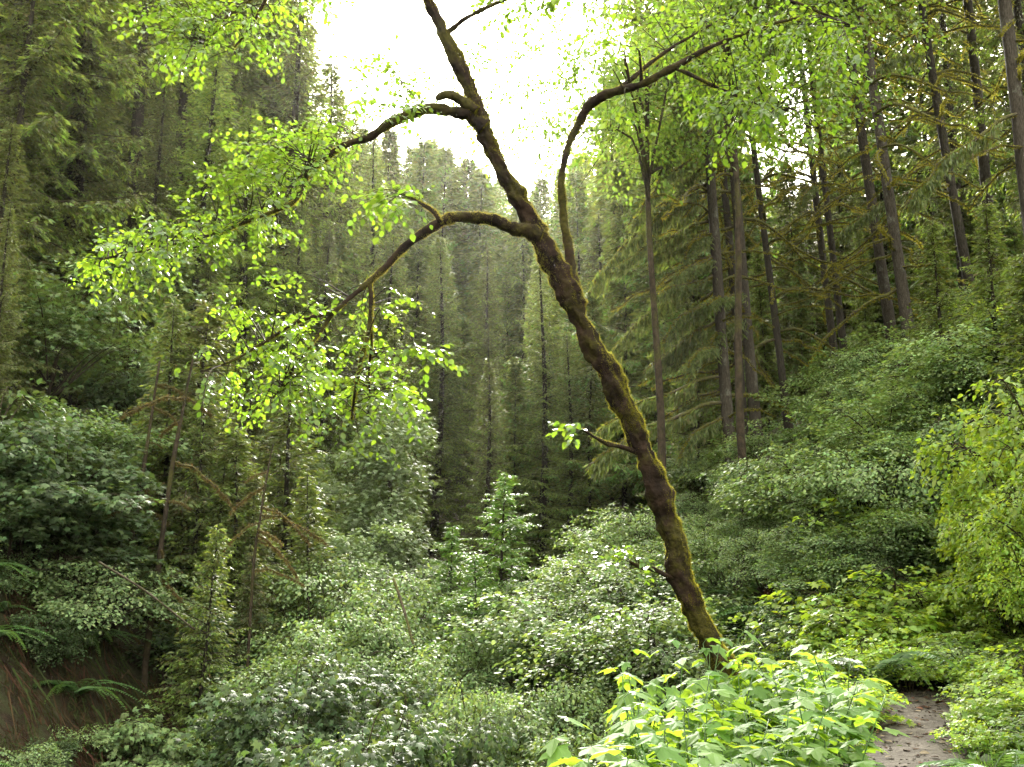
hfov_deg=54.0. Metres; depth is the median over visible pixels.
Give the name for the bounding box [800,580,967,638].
shrub
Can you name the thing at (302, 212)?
conifer
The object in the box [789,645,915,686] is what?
leafy plant
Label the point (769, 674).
thimbleberry plant
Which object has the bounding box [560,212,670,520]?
conifer
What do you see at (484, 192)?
conifer
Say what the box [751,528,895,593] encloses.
shrub
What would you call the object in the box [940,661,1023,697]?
leafy plant
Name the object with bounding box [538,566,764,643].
shrub
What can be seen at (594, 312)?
conifer
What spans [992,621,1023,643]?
leafy plant
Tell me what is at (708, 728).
thimbleberry plant
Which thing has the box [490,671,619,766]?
shrub
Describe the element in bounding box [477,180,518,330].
conifer
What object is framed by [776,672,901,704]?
leafy plant
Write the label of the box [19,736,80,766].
shrub
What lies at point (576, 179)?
conifer
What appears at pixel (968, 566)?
shrub
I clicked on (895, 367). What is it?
shrub
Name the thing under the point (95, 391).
shrub
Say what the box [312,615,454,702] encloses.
shrub
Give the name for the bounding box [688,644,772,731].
thimbleberry plant
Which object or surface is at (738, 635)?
shrub
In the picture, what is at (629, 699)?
thimbleberry plant
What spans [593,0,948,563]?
broadleaf tree
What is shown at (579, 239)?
conifer
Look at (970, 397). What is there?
shrub
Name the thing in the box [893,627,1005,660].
leafy plant
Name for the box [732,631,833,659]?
sword fern
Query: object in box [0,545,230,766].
bank moss
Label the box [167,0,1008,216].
sky
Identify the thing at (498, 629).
shrub
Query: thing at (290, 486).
conifer
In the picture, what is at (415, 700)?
shrub
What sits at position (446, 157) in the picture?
conifer
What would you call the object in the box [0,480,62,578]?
shrub
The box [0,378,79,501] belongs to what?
shrub
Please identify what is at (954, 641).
leafy plant
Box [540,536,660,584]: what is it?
shrub
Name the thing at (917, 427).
shrub
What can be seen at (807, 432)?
shrub
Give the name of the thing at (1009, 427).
shrub
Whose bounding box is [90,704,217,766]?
shrub
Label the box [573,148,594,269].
conifer
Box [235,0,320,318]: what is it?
conifer
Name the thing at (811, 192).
conifer
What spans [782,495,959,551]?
shrub
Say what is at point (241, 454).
conifer
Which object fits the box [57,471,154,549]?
shrub
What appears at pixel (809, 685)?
thimbleberry plant
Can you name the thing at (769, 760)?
thimbleberry plant
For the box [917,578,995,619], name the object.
leafy plant
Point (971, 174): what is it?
conifer
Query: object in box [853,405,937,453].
shrub
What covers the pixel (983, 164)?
conifer
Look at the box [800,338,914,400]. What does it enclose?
shrub
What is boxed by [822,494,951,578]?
shrub
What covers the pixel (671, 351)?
conifer
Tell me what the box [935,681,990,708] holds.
leafy plant
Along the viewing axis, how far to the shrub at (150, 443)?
23.92 m
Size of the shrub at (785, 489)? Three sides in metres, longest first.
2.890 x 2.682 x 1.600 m
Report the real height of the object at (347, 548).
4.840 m
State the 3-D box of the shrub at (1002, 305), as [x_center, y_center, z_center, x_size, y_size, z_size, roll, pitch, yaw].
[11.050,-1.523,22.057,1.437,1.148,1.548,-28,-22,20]
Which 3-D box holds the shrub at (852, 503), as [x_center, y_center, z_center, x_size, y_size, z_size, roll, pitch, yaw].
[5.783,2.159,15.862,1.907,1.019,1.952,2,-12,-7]
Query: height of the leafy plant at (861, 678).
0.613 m
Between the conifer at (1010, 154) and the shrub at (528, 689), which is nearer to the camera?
the shrub at (528, 689)
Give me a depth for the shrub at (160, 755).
15.36 m
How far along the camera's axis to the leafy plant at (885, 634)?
11.75 m
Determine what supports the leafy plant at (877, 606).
on the ground at (40, 729)
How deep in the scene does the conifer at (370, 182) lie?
79.21 m
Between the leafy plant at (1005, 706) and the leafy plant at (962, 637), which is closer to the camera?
the leafy plant at (1005, 706)
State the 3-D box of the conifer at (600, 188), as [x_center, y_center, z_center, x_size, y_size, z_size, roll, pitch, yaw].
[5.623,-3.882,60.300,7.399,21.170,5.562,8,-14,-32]
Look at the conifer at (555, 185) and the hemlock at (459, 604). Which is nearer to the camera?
the hemlock at (459, 604)
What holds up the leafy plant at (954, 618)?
on the ground at (40, 729)
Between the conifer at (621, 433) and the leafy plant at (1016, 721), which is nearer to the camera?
the leafy plant at (1016, 721)
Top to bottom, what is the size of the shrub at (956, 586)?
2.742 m
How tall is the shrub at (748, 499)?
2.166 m
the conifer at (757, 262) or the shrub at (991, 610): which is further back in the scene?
the conifer at (757, 262)
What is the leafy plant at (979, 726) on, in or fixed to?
on the ground at (40, 729)
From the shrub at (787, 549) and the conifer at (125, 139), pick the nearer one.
the shrub at (787, 549)
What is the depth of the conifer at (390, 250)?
54.80 m
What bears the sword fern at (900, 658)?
on the ground at (40, 729)
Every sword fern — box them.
[0,534,73,557]
[0,559,41,588]
[0,601,40,614]
[0,625,58,651]
[0,752,12,766]
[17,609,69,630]
[33,678,147,711]
[43,741,84,751]
[55,625,166,655]
[650,598,749,640]
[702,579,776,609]
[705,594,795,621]
[712,605,804,636]
[716,627,747,641]
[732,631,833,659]
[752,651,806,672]
[755,606,806,624]
[774,651,973,691]
[916,752,1023,766]
[927,715,1023,752]
[937,750,1023,766]
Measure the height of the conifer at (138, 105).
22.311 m
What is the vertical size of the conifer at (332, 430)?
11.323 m
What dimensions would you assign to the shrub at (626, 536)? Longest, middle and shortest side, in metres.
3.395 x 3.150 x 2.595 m
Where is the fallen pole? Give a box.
[99,562,194,629]
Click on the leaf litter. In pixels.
(931, 731)
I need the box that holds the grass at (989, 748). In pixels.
[840,671,1022,765]
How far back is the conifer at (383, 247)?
68.65 m
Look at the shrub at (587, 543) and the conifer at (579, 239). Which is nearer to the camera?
the shrub at (587, 543)
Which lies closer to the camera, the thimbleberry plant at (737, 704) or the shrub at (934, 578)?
the thimbleberry plant at (737, 704)
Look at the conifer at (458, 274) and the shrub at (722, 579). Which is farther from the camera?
the conifer at (458, 274)
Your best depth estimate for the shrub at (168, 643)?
18.47 m
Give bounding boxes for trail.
[860,678,966,766]
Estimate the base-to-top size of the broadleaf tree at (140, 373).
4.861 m
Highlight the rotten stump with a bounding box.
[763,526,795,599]
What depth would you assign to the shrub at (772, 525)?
17.27 m
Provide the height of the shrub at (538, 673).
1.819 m
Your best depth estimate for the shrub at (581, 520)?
22.09 m
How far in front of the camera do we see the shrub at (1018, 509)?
10.39 m
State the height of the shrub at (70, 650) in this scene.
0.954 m
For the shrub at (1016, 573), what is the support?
on the ground at (40, 729)
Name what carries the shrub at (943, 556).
on the ground at (40, 729)
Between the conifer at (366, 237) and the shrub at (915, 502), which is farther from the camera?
the conifer at (366, 237)
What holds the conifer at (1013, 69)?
on the ground at (40, 729)
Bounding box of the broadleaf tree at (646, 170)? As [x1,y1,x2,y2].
[440,0,792,540]
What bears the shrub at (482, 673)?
on the ground at (40, 729)
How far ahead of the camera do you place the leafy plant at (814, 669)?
11.35 m
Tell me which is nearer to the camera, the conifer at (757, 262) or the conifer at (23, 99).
the conifer at (23, 99)
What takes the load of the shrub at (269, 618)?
on the ground at (40, 729)
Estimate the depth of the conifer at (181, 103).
40.64 m
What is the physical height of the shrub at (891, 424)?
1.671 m
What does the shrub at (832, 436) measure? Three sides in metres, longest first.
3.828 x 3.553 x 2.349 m
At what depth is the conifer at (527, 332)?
55.02 m
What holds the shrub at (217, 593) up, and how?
on the ground at (40, 729)
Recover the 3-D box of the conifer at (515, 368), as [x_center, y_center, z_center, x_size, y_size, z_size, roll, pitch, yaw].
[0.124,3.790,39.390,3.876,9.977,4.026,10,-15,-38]
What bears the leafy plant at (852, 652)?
on the ground at (40, 729)
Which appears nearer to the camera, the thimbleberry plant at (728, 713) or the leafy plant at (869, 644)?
the thimbleberry plant at (728, 713)
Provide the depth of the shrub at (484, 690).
13.87 m
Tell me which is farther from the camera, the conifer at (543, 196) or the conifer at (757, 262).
the conifer at (543, 196)
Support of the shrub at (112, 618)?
on the ground at (40, 729)
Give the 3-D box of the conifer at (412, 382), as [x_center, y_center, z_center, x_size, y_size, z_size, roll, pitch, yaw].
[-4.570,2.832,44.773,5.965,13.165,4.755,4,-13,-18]
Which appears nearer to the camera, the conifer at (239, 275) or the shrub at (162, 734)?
the shrub at (162, 734)
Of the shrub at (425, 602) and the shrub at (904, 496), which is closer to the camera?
the shrub at (904, 496)
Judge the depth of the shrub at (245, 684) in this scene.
16.23 m
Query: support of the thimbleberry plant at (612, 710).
on the ground at (40, 729)
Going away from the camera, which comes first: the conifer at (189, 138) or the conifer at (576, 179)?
the conifer at (189, 138)
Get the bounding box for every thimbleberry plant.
[538,716,587,766]
[538,743,594,766]
[548,745,609,766]
[589,748,648,766]
[593,740,627,766]
[597,667,662,755]
[598,761,625,765]
[600,682,665,765]
[601,732,657,766]
[604,649,658,759]
[607,691,699,766]
[608,745,670,766]
[609,702,741,766]
[613,673,679,765]
[614,671,683,729]
[620,695,687,766]
[625,639,688,750]
[631,657,714,758]
[634,733,682,766]
[644,715,734,765]
[657,689,737,762]
[660,700,758,765]
[663,670,728,762]
[664,710,718,766]
[666,742,722,766]
[674,630,764,717]
[678,671,782,749]
[679,673,749,731]
[680,638,736,724]
[682,710,768,762]
[687,675,780,758]
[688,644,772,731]
[692,638,734,717]
[708,715,798,766]
[712,658,779,763]
[714,710,799,766]
[719,645,775,743]
[722,671,799,762]
[732,743,805,766]
[733,745,794,766]
[736,652,827,744]
[740,652,803,741]
[748,734,830,766]
[752,660,814,743]
[756,734,826,766]
[758,707,865,766]
[761,643,845,737]
[763,687,860,763]
[764,688,833,763]
[776,660,849,748]
[783,679,887,766]
[790,644,890,765]
[793,652,850,736]
[797,690,910,766]
[799,716,842,766]
[817,684,882,766]
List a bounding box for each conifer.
[0,0,93,403]
[0,0,167,354]
[0,2,115,210]
[0,3,139,248]
[0,103,22,332]
[0,116,62,423]
[0,207,35,440]
[2,0,194,409]
[13,0,152,421]
[30,7,158,204]
[37,0,237,379]
[60,22,133,251]
[64,291,311,642]
[73,64,190,422]
[90,296,240,615]
[95,0,251,345]
[107,0,261,337]
[108,1,185,183]
[113,388,267,680]
[114,44,314,450]
[139,523,264,765]
[153,0,324,349]
[154,419,306,688]
[155,0,264,331]
[156,36,221,282]
[159,451,260,675]
[162,256,270,499]
[186,0,270,294]
[186,101,335,471]
[207,322,284,557]
[208,0,373,500]
[211,467,290,642]
[218,0,280,287]
[220,545,284,677]
[227,203,253,417]
[230,125,329,469]
[232,352,363,628]
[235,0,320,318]
[246,392,321,569]
[251,196,333,524]
[263,470,351,638]
[264,13,367,480]
[264,54,398,492]
[269,461,324,615]
[293,222,367,547]
[300,283,370,547]
[304,231,374,518]
[309,84,384,507]
[309,159,375,425]
[327,327,433,611]
[332,260,377,534]
[335,373,400,563]
[341,108,392,490]
[343,186,377,304]
[352,124,379,183]
[354,123,423,504]
[358,188,418,420]
[360,146,407,284]
[361,232,445,528]
[363,127,434,439]
[366,305,473,577]
[387,158,404,240]
[389,134,477,467]
[398,141,417,260]
[398,221,470,478]
[399,136,447,281]
[406,229,482,560]
[409,144,476,456]
[425,249,512,544]
[432,195,472,453]
[436,166,516,460]
[437,323,537,582]
[443,235,517,491]
[444,359,536,627]
[445,154,500,414]
[462,214,526,458]
[466,357,552,594]
[471,186,560,474]
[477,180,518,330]
[490,253,587,585]
[493,177,511,276]
[495,279,588,572]
[511,257,575,529]
[514,174,555,353]
[520,187,586,405]
[523,165,593,422]
[527,280,648,538]
[532,325,599,565]
[548,152,594,322]
[549,168,565,216]
[551,148,663,351]
[552,84,644,505]
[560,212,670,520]
[561,159,678,529]
[567,32,723,467]
[568,164,606,409]
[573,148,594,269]
[582,0,840,483]
[588,143,712,494]
[593,271,651,510]
[620,0,843,457]
[635,0,801,457]
[643,0,911,436]
[645,66,813,421]
[651,159,713,458]
[666,48,788,470]
[693,236,772,454]
[700,158,792,416]
[706,1,933,379]
[741,1,890,387]
[744,244,793,429]
[760,0,1005,363]
[762,157,825,405]
[765,171,828,388]
[771,254,829,398]
[772,0,964,347]
[773,25,918,368]
[790,178,845,378]
[803,64,890,336]
[807,0,956,359]
[813,166,851,353]
[822,0,1023,302]
[832,0,1007,331]
[843,228,881,352]
[845,157,914,352]
[875,0,1021,295]
[885,0,1023,309]
[899,0,1023,235]
[905,0,1011,256]
[908,212,943,327]
[945,179,986,315]
[948,0,1023,227]
[968,9,1023,258]
[990,3,1023,238]
[993,157,1023,275]
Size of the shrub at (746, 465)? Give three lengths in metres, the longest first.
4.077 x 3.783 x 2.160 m
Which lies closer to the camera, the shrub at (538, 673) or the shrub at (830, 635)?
the shrub at (830, 635)
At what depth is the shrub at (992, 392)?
15.39 m
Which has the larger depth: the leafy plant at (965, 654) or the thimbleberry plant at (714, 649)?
the leafy plant at (965, 654)
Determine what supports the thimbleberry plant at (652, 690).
on the ground at (40, 729)
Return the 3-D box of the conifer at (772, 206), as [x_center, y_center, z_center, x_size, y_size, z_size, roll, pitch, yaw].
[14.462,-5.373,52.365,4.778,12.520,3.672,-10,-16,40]
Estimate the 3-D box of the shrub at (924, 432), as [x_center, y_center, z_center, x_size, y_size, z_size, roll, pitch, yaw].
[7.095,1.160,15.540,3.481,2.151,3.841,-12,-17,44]
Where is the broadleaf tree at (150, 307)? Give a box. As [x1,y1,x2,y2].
[22,216,228,407]
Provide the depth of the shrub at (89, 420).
20.28 m
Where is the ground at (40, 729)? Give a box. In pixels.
[0,173,1014,766]
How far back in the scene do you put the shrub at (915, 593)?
12.36 m
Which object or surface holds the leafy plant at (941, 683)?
on the ground at (40, 729)
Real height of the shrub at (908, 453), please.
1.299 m
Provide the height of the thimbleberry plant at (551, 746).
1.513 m
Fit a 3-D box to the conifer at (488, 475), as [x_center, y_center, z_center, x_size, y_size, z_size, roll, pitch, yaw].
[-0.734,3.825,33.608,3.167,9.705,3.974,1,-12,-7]
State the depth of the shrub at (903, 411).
16.06 m
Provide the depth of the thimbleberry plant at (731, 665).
7.11 m
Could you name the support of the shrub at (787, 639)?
on the ground at (40, 729)
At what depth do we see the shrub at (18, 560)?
17.08 m
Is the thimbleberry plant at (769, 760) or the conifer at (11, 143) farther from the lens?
the conifer at (11, 143)
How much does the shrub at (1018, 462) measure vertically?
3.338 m
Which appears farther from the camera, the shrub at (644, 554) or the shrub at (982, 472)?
the shrub at (644, 554)
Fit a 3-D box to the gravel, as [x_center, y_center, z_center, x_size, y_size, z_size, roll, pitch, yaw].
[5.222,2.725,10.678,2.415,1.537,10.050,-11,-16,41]
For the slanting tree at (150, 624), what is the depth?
18.35 m
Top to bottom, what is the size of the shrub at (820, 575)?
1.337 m
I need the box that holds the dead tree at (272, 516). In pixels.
[221,444,328,678]
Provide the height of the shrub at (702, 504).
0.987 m
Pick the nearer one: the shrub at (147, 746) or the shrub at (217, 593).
the shrub at (147, 746)
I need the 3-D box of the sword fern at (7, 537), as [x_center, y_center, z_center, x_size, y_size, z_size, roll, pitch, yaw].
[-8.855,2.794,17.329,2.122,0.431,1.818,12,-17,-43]
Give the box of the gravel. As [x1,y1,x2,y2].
[842,680,980,766]
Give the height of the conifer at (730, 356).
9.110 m
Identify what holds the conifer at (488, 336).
on the ground at (40, 729)
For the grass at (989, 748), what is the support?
on the ground at (40, 729)
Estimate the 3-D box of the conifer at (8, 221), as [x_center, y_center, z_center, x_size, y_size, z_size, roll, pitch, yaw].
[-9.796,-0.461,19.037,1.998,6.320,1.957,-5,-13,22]
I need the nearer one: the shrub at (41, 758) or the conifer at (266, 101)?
the shrub at (41, 758)
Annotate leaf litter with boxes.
[867,680,983,762]
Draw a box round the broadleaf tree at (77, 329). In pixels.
[0,248,183,434]
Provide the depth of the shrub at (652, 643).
15.06 m
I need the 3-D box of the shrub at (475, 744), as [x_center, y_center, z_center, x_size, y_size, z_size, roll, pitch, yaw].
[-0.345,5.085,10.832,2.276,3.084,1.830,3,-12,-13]
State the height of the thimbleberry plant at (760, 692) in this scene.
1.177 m
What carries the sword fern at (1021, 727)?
on the ground at (40, 729)
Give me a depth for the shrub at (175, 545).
21.72 m
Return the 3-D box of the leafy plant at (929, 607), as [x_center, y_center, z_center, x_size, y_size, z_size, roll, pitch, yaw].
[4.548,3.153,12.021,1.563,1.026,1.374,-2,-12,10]
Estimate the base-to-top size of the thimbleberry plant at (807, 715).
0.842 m
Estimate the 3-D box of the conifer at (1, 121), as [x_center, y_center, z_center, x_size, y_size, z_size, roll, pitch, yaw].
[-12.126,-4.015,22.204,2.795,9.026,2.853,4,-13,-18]
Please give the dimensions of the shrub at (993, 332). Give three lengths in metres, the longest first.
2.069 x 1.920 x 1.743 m
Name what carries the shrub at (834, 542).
on the ground at (40, 729)
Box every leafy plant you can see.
[769,638,892,689]
[772,674,907,707]
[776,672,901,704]
[779,680,911,712]
[783,616,909,657]
[787,653,852,679]
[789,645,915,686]
[809,609,949,648]
[813,680,915,728]
[824,643,927,679]
[827,604,944,657]
[828,592,942,608]
[830,570,953,626]
[831,635,973,688]
[838,607,947,653]
[840,654,955,692]
[845,594,933,619]
[858,639,946,682]
[877,575,985,625]
[879,614,989,639]
[883,625,1013,651]
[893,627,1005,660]
[894,636,996,659]
[896,627,1023,660]
[896,633,1018,685]
[904,549,954,580]
[906,642,1023,681]
[906,646,1023,683]
[909,645,1000,682]
[910,657,980,685]
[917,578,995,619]
[926,617,1016,650]
[929,711,1023,753]
[931,609,983,631]
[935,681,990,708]
[939,681,1023,733]
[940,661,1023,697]
[946,675,1021,698]
[946,681,1023,717]
[946,725,1021,759]
[955,681,1023,711]
[962,707,1023,745]
[964,613,1018,635]
[973,638,1023,678]
[976,683,1023,715]
[986,730,1023,760]
[990,637,1023,664]
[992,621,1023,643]
[998,685,1023,701]
[1003,678,1023,693]
[1003,698,1022,710]
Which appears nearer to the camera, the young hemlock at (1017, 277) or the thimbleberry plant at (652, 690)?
the thimbleberry plant at (652, 690)
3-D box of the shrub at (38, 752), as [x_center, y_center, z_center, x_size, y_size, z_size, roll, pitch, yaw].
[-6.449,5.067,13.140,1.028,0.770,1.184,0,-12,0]
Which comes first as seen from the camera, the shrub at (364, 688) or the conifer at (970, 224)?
the shrub at (364, 688)
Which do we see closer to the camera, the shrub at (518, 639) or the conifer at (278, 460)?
the shrub at (518, 639)
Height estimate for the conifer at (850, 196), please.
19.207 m
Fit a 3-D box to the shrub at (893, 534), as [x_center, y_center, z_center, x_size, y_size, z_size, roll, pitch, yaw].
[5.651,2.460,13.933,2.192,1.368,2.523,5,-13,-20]
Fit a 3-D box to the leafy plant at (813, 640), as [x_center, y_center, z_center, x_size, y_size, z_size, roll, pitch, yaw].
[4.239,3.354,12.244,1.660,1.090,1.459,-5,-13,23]
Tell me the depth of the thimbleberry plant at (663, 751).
4.39 m
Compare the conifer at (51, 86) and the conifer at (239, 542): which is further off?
the conifer at (51, 86)
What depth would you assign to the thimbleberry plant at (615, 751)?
4.07 m
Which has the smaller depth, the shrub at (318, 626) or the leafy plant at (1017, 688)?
the leafy plant at (1017, 688)
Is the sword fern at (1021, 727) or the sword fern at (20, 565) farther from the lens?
the sword fern at (20, 565)
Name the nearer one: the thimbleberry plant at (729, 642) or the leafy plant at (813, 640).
the thimbleberry plant at (729, 642)
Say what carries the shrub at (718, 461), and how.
on the ground at (40, 729)
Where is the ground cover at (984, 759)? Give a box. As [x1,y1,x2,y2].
[2,249,1012,766]
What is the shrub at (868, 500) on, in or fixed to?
on the ground at (40, 729)
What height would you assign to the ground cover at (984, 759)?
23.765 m
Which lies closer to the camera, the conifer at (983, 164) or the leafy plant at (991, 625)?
the leafy plant at (991, 625)
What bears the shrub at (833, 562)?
on the ground at (40, 729)
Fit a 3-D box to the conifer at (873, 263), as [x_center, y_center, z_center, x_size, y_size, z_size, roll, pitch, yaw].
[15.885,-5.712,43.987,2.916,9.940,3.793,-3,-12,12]
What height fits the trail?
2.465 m
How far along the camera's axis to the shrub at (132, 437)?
20.37 m
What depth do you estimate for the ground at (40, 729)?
16.51 m
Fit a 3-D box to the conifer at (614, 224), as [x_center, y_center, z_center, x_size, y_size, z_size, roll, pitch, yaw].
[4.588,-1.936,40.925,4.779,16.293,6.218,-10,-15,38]
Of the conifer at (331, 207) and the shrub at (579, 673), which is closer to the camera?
the shrub at (579, 673)
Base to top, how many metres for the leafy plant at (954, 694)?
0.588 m
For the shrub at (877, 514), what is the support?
on the ground at (40, 729)
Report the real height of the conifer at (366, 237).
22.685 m
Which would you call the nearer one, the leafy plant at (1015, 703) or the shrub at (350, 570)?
the leafy plant at (1015, 703)
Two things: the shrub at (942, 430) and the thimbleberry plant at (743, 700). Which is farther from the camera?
the shrub at (942, 430)
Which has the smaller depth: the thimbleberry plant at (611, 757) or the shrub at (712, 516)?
the thimbleberry plant at (611, 757)
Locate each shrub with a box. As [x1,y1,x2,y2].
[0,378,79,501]
[0,395,132,454]
[0,418,174,598]
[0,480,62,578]
[0,496,95,576]
[0,527,173,623]
[0,538,221,654]
[0,547,42,576]
[0,556,16,593]
[0,574,34,597]
[0,740,72,766]
[3,607,84,665]
[5,745,63,766]
[10,436,109,491]
[16,405,199,481]
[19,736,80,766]
[21,625,99,678]
[42,592,113,629]
[47,723,112,760]
[48,365,206,444]
[55,411,175,467]
[56,484,130,562]
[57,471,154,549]
[85,412,206,508]
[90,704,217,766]
[99,543,223,625]
[103,506,166,552]
[109,760,146,766]
[111,452,161,499]
[115,735,187,764]
[116,606,261,707]
[126,749,184,766]
[126,751,195,766]
[127,515,248,583]
[158,645,260,709]
[160,606,289,673]
[162,570,288,642]
[171,651,379,766]
[172,650,371,760]
[180,647,283,720]
[189,638,376,766]
[191,629,431,744]
[215,601,431,735]
[230,560,413,660]
[236,696,456,766]
[252,544,441,657]
[273,638,424,716]
[273,658,455,751]
[278,563,484,672]
[290,596,469,681]
[300,732,351,766]
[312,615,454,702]
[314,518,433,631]
[343,699,482,766]
[347,633,546,714]
[350,685,452,760]
[353,654,450,730]
[384,670,546,766]
[384,702,522,750]
[387,667,543,725]
[422,709,526,766]
[424,674,605,766]
[431,572,741,712]
[434,753,505,766]
[438,637,514,686]
[443,681,527,753]
[445,648,508,678]
[449,642,564,701]
[453,706,598,762]
[460,661,522,699]
[461,677,602,714]
[482,554,746,639]
[483,591,621,699]
[487,566,662,633]
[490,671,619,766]
[492,590,782,726]
[493,567,565,617]
[506,541,736,640]
[515,716,615,766]
[516,534,659,605]
[516,656,565,697]
[535,594,722,701]
[537,670,607,759]
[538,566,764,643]
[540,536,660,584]
[540,596,737,683]
[540,648,669,705]
[550,619,695,669]
[551,514,655,559]
[553,501,719,558]
[577,536,748,602]
[583,543,714,593]
[606,559,740,607]
[652,521,757,594]
[666,454,719,501]
[673,654,770,685]
[674,491,730,518]
[676,418,838,489]
[680,456,724,491]
[681,512,730,558]
[681,631,740,641]
[696,440,878,527]
[700,476,755,517]
[700,518,766,554]
[702,462,775,513]
[705,498,740,525]
[707,419,903,532]
[707,508,776,562]
[708,524,796,603]
[728,582,950,658]
[731,461,832,522]
[735,575,917,657]
[736,653,795,680]
[737,526,819,598]
[740,661,818,696]
[746,507,822,535]
[750,355,898,444]
[750,410,858,463]
[751,502,867,593]
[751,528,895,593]
[753,553,931,610]
[757,493,842,534]
[759,429,984,543]
[768,561,911,612]
[770,388,980,484]
[781,618,899,650]
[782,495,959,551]
[782,521,956,583]
[787,372,910,422]
[789,622,906,647]
[790,540,935,594]
[796,507,955,591]
[797,522,860,558]
[797,564,993,621]
[799,316,980,390]
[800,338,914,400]
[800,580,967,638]
[801,595,985,639]
[814,470,936,522]
[819,485,891,513]
[821,540,950,596]
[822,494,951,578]
[826,513,967,565]
[832,379,933,439]
[832,430,963,491]
[834,477,901,506]
[839,311,1023,408]
[839,487,974,537]
[841,574,996,607]
[844,377,1011,442]
[847,400,953,463]
[851,391,1023,498]
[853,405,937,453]
[858,431,995,478]
[864,328,1023,422]
[873,483,950,511]
[878,344,944,388]
[879,402,1023,463]
[879,465,975,513]
[897,486,959,516]
[904,368,1023,518]
[910,436,1023,550]
[910,577,995,607]
[911,547,962,579]
[912,483,1022,617]
[914,399,1019,433]
[917,513,963,579]
[921,426,964,443]
[921,469,1023,626]
[924,395,979,419]
[929,574,996,629]
[933,532,964,576]
[936,509,1023,621]
[937,430,1023,518]
[937,457,1023,567]
[942,283,1016,322]
[943,299,1015,332]
[947,545,1023,641]
[950,518,1022,624]
[953,643,1023,708]
[960,350,1023,399]
[960,383,996,405]
[960,474,1023,595]
[961,325,1022,341]
[966,369,1023,415]
[972,529,1023,632]
[983,341,1021,366]
[984,260,1023,302]
[984,291,1022,316]
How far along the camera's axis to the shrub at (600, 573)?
16.77 m
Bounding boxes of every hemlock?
[400,522,489,657]
[415,550,516,688]
[441,470,546,665]
[635,302,748,506]
[877,217,980,411]
[930,198,1023,420]
[954,249,1023,485]
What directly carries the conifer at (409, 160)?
on the ground at (40, 729)
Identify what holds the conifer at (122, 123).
on the ground at (40, 729)
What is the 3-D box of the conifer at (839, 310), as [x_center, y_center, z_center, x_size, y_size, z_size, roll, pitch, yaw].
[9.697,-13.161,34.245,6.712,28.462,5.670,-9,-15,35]
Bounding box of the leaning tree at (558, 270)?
[54,0,876,722]
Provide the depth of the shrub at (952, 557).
13.28 m
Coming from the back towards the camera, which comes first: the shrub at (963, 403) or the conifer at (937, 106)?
the conifer at (937, 106)
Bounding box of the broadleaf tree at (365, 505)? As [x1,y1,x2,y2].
[319,390,506,627]
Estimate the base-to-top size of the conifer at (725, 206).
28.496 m
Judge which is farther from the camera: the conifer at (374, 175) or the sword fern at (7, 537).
the conifer at (374, 175)
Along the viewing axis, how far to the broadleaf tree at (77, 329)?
22.82 m
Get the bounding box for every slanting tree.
[105,352,231,695]
[113,361,213,646]
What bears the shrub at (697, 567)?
on the ground at (40, 729)
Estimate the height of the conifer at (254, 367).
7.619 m
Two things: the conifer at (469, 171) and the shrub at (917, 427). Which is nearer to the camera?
the shrub at (917, 427)
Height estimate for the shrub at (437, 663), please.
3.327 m
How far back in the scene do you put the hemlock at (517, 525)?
20.61 m
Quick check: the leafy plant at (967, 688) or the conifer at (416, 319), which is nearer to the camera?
the leafy plant at (967, 688)
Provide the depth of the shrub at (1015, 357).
16.04 m
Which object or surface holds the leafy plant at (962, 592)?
on the ground at (40, 729)
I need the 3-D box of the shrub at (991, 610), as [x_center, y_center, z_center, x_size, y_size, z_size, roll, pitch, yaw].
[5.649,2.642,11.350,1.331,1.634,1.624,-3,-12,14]
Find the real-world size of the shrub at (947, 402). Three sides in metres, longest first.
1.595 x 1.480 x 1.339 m
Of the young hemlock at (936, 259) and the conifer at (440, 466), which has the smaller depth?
the young hemlock at (936, 259)
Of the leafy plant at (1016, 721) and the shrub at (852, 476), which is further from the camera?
the shrub at (852, 476)
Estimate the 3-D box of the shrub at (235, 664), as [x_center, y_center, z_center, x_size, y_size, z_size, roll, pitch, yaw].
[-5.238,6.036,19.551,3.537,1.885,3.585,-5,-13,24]
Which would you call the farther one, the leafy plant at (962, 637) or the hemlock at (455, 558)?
the hemlock at (455, 558)
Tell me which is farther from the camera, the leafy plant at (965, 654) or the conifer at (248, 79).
the conifer at (248, 79)
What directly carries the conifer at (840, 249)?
on the ground at (40, 729)
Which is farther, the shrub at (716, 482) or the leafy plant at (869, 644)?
the shrub at (716, 482)
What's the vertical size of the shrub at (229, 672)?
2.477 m
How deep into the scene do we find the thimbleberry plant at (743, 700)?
6.17 m
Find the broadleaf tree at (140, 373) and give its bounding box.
[63,330,229,437]
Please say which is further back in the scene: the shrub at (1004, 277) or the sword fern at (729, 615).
the shrub at (1004, 277)
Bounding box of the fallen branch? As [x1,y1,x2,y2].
[392,578,414,648]
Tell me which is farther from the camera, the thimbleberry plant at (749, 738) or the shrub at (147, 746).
the shrub at (147, 746)
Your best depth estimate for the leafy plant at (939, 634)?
11.32 m
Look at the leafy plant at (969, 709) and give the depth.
7.92 m
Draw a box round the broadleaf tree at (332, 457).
[289,448,363,563]
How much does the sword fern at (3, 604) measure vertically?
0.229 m
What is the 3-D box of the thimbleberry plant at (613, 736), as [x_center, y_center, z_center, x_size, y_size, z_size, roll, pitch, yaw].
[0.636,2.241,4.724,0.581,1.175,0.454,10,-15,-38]
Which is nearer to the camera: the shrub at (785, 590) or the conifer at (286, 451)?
the shrub at (785, 590)

